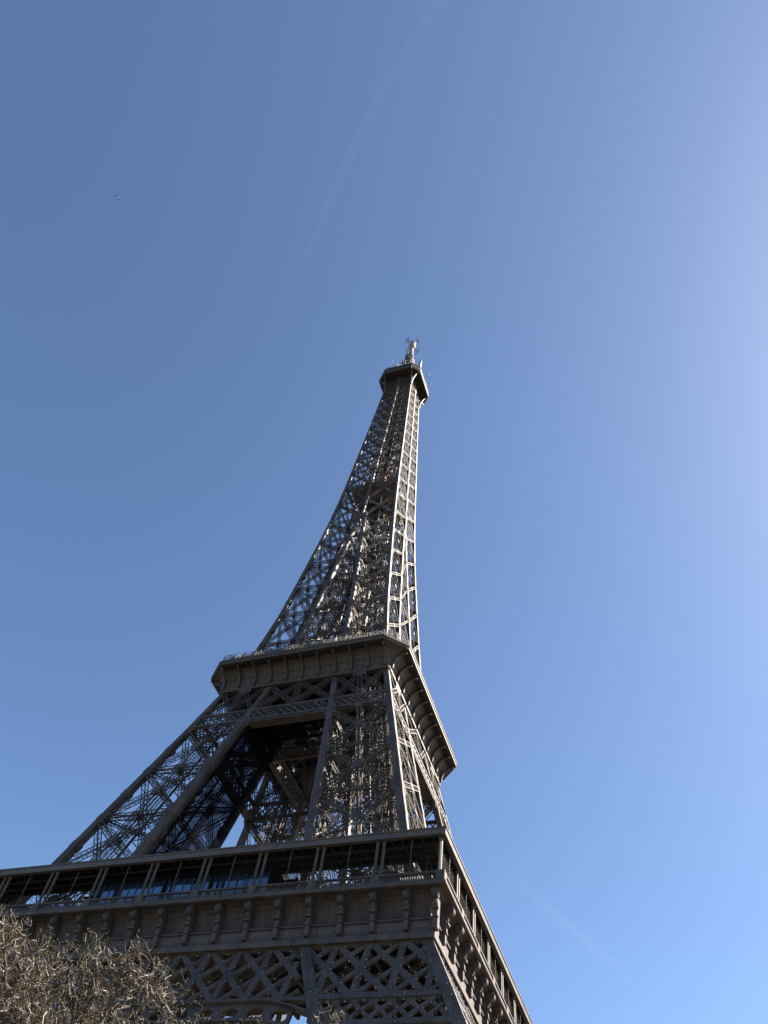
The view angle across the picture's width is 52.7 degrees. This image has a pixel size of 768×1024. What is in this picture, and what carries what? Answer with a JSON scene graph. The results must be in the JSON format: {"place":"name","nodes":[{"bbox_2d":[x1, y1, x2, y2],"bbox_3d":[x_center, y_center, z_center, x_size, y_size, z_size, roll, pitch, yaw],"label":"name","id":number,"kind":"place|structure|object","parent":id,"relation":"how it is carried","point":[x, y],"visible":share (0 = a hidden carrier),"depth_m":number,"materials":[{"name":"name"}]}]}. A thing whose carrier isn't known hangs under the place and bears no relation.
{"place":"outdoors","nodes":[
{"label":"outdoors","id":0,"kind":"place"},
{"bbox_2d":[0,0,767,1023],"label":"sky","id":1,"kind":"structure","parent":0,"point":[564,203],"materials":[{"name":"blue"}]},
{"bbox_3d":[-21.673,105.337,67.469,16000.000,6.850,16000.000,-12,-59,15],"label":"ground","id":2,"kind":"structure","parent":0,"visible":0},
{"bbox_2d":[0,903,349,1023],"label":"twisted tree","id":3,"kind":"object","parent":2,"relation":"on","point":[15,1009],"visible":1,"depth_m":12.06,"materials":[{"name":"brown plant"}]},
{"bbox_2d":[0,338,532,1023],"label":"lattice tower","id":4,"kind":"structure","parent":2,"relation":"on","point":[240,930],"depth_m":107.61,"materials":[{"name":"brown metal"}]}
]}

